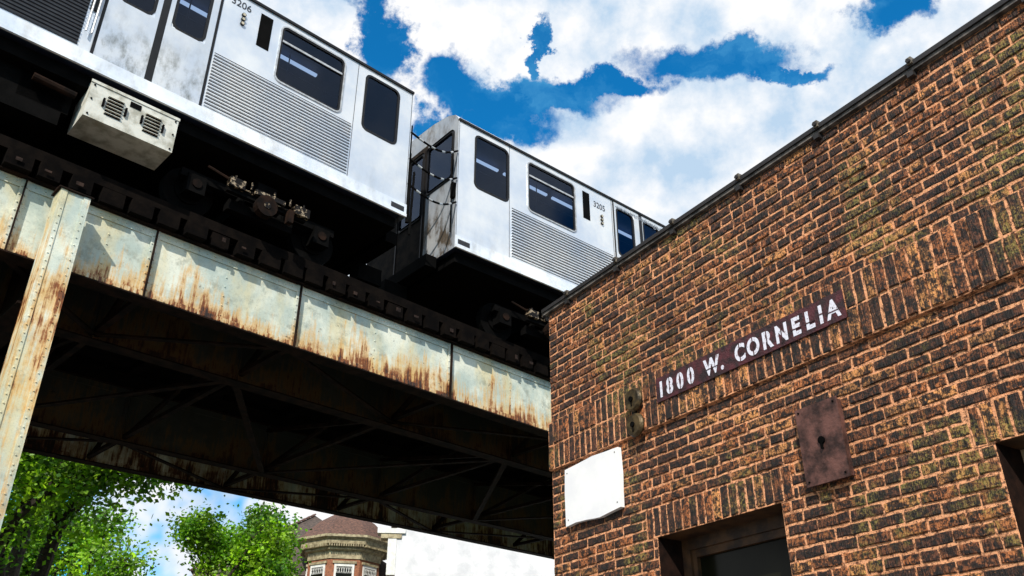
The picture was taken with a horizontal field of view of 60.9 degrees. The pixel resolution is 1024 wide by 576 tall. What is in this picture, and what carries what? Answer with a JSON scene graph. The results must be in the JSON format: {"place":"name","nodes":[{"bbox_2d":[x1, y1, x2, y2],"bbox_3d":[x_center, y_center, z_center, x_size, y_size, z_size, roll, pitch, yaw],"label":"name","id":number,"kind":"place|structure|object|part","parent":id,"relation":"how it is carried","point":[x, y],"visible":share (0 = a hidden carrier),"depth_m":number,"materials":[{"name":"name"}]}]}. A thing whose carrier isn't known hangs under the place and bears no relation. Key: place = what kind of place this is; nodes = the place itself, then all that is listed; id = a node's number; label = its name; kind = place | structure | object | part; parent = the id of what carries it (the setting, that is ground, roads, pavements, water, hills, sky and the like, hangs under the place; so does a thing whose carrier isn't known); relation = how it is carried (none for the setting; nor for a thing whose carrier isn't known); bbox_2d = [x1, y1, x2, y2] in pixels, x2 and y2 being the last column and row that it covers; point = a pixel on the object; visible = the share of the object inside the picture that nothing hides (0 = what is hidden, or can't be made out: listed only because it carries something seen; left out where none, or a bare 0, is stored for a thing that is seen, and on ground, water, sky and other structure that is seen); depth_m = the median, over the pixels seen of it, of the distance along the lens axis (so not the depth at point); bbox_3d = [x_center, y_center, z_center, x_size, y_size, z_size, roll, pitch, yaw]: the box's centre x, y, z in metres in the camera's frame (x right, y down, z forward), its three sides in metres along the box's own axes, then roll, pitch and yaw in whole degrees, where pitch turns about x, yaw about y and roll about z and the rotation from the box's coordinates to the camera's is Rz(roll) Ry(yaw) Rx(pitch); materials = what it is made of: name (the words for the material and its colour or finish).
{"place":"outdoors","nodes":[
{"label":"outdoors","id":0,"kind":"place"},
{"bbox_2d":[189,514,387,575],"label":"brick house","id":1,"kind":"structure","parent":0,"point":[340,545],"depth_m":37.32,"materials":[{"name":"brown brick"}]},
{"bbox_2d":[377,526,554,575],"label":"white building","id":2,"kind":"structure","parent":0,"point":[411,553],"depth_m":35.80,"materials":[{"name":"paint"}]},
{"bbox_2d":[5,0,999,575],"label":"sky","id":3,"kind":"structure","parent":0,"point":[655,106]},
{"label":"ground","id":4,"kind":"structure","parent":0,"visible":0},
{"bbox_2d":[157,498,311,575],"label":"leafy tree","id":5,"kind":"object","parent":4,"relation":"on","point":[259,546],"visible":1,"depth_m":30.40,"materials":[{"name":"green plant"}]},
{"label":"rear walls","id":6,"kind":"object","parent":4,"relation":"on","visible":0},
{"bbox_2d":[541,0,1023,316],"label":"parapet coping","id":7,"kind":"object","parent":6,"relation":"on","point":[910,68],"visible":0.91,"depth_m":5.60,"materials":[{"name":"black metal"}]},
{"bbox_2d":[548,3,1023,575],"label":"mortar","id":8,"kind":"object","parent":6,"relation":"attached to","point":[1010,473],"visible":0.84,"depth_m":4.95,"materials":[{"name":"concrete"}]},
{"bbox_2d":[681,449,1023,575],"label":"windows","id":9,"kind":"structure","parent":8,"relation":"attached to","point":[758,548],"depth_m":5.54,"materials":[{"name":"black glass"}]},
{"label":"pavement","id":10,"kind":"structure","parent":0,"visible":0},
{"bbox_2d":[4,495,167,575],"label":"leafy tree","id":11,"kind":"object","parent":10,"relation":"on","point":[78,557],"visible":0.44,"depth_m":35.55,"materials":[{"name":"green plant"}]},
{"bbox_2d":[0,452,224,575],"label":"leafy tree","id":12,"kind":"object","parent":10,"relation":"on","point":[42,485],"visible":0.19,"depth_m":21.40,"materials":[{"name":"green plant"}]},
{"bbox_2d":[0,133,553,558],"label":"elevated railway viaduct","id":13,"kind":"object","parent":10,"relation":"on","point":[145,334],"visible":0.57,"depth_m":14.05,"materials":[{"name":"metal"}]},
{"bbox_2d":[0,0,414,287],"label":"elevated train car","id":14,"kind":"object","parent":13,"relation":"on","point":[259,120],"visible":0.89,"depth_m":12.24,"materials":[{"name":"silver metal"}]},
{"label":"window frames","id":15,"kind":"part","parent":14,"relation":"part of","materials":[{"name":"metal"}]},
{"bbox_2d":[405,131,457,234],"bbox_3d":[-1.286,-1.663,14.457,0.144,2.194,1.089,-24,-36,37],"label":"intercar barrier","id":16,"kind":"object","parent":14,"relation":"attached to","point":[409,204],"visible":1,"depth_m":14.15,"materials":[{"name":"metal"}]},
{"bbox_2d":[367,115,664,357],"bbox_3d":[3.723,1.190,20.058,15.700,4.140,2.875,22,-35,-35],"label":"elevated train car","id":17,"kind":"object","parent":13,"relation":"on","point":[511,243],"visible":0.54,"depth_m":15.76,"materials":[{"name":"silver metal"}]},
{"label":"window frames","id":18,"kind":"part","parent":17,"relation":"part of","materials":[{"name":"metal"}]},
{"bbox_2d":[549,3,1023,575],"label":"front bricks","id":19,"kind":"object","parent":10,"relation":"on","point":[611,403],"visible":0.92,"depth_m":5.00,"materials":[{"name":"brown brick"}]},
{"bbox_2d":[565,447,624,527],"bbox_3d":[0.611,1.508,6.566,0.039,0.477,0.684,17,-32,-28],"label":"blank notice board","id":20,"kind":"object","parent":19,"relation":"attached to","point":[594,487],"visible":1,"depth_m":6.52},
{"bbox_2d":[625,388,642,411],"bbox_3d":[0.905,0.821,6.363,0.112,0.176,0.176,17,-32,-28],"label":"round wall bell","id":21,"kind":"object","parent":19,"relation":"attached to","point":[633,399],"visible":1,"depth_m":6.32,"materials":[{"name":"gold metal"}]},
{"bbox_2d":[626,413,644,437],"bbox_3d":[0.905,0.991,6.272,0.112,0.176,0.176,17,-32,-28],"label":"round wall bell","id":22,"kind":"object","parent":19,"relation":"attached to","point":[635,425],"visible":1,"depth_m":6.23,"materials":[{"name":"gold metal"}]},
{"bbox_2d":[655,289,847,402],"bbox_3d":[1.469,0.412,5.604,0.012,0.180,1.630,17,-32,-28],"label":"address sign","id":23,"kind":"object","parent":19,"relation":"attached to","point":[824,312],"visible":1,"depth_m":5.50,"materials":[{"name":"red paint"}]},
{"bbox_2d":[795,396,854,487],"bbox_3d":[1.744,0.865,4.877,0.067,0.455,0.295,17,-32,-28],"label":"rusty wall box","id":24,"kind":"object","parent":19,"relation":"attached to","point":[824,444],"visible":1,"depth_m":4.85,"materials":[{"name":"brown metal"}]}
]}

